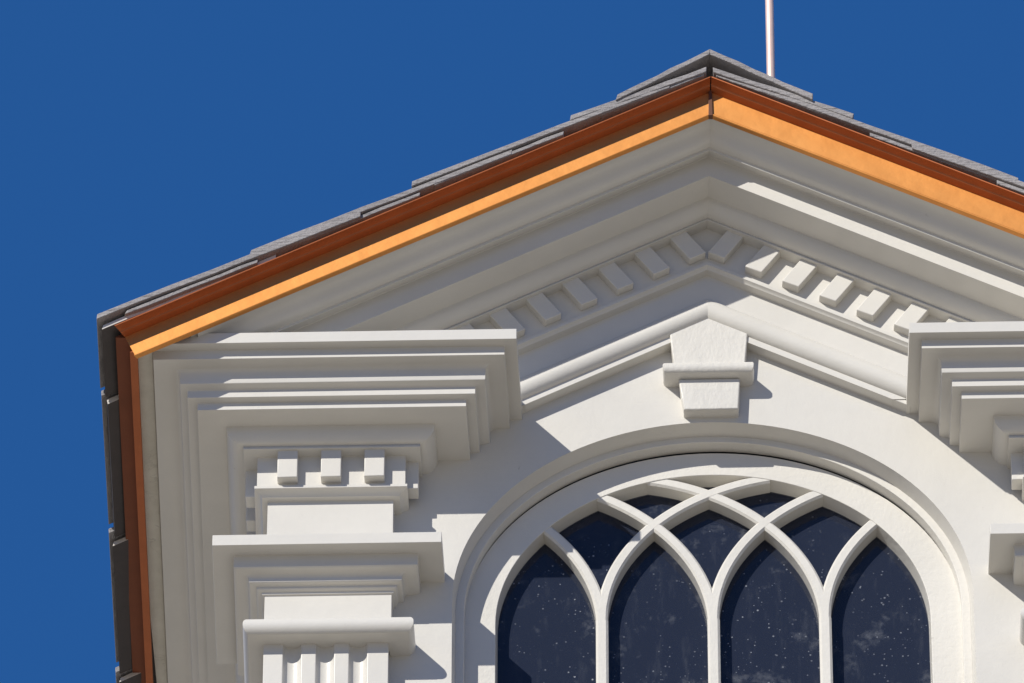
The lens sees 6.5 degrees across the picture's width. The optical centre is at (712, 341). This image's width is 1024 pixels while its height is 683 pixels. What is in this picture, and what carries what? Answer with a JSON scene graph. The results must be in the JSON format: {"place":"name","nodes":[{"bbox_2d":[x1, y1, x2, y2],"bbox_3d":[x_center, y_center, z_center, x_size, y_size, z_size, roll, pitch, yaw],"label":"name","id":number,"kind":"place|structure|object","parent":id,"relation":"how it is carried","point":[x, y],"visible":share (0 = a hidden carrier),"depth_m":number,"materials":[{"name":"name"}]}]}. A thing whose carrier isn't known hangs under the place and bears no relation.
{"place":"outdoors","nodes":[
{"label":"outdoors","id":0,"kind":"place"},
{"bbox_2d":[0,0,1023,682],"label":"sky","id":1,"kind":"structure","parent":0,"point":[147,146],"materials":[{"name":"blue"}]},
{"label":"ground","id":2,"kind":"structure","parent":0,"visible":0},
{"bbox_2d":[97,49,1023,682],"bbox_3d":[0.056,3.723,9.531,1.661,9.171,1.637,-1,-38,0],"label":"gabled building","id":3,"kind":"structure","parent":2,"relation":"on","point":[707,365],"depth_m":11.59,"materials":[{"name":"white paint"}]},
{"bbox_2d":[455,437,972,682],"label":"arched window","id":4,"kind":"structure","parent":3,"relation":"in","point":[709,567],"depth_m":11.53,"materials":[{"name":"white paint"}]},
{"bbox_2d":[765,0,774,77],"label":"lightning rod","id":5,"kind":"object","parent":3,"relation":"on","point":[770,44],"depth_m":12.13,"materials":[{"name":"white metal"}]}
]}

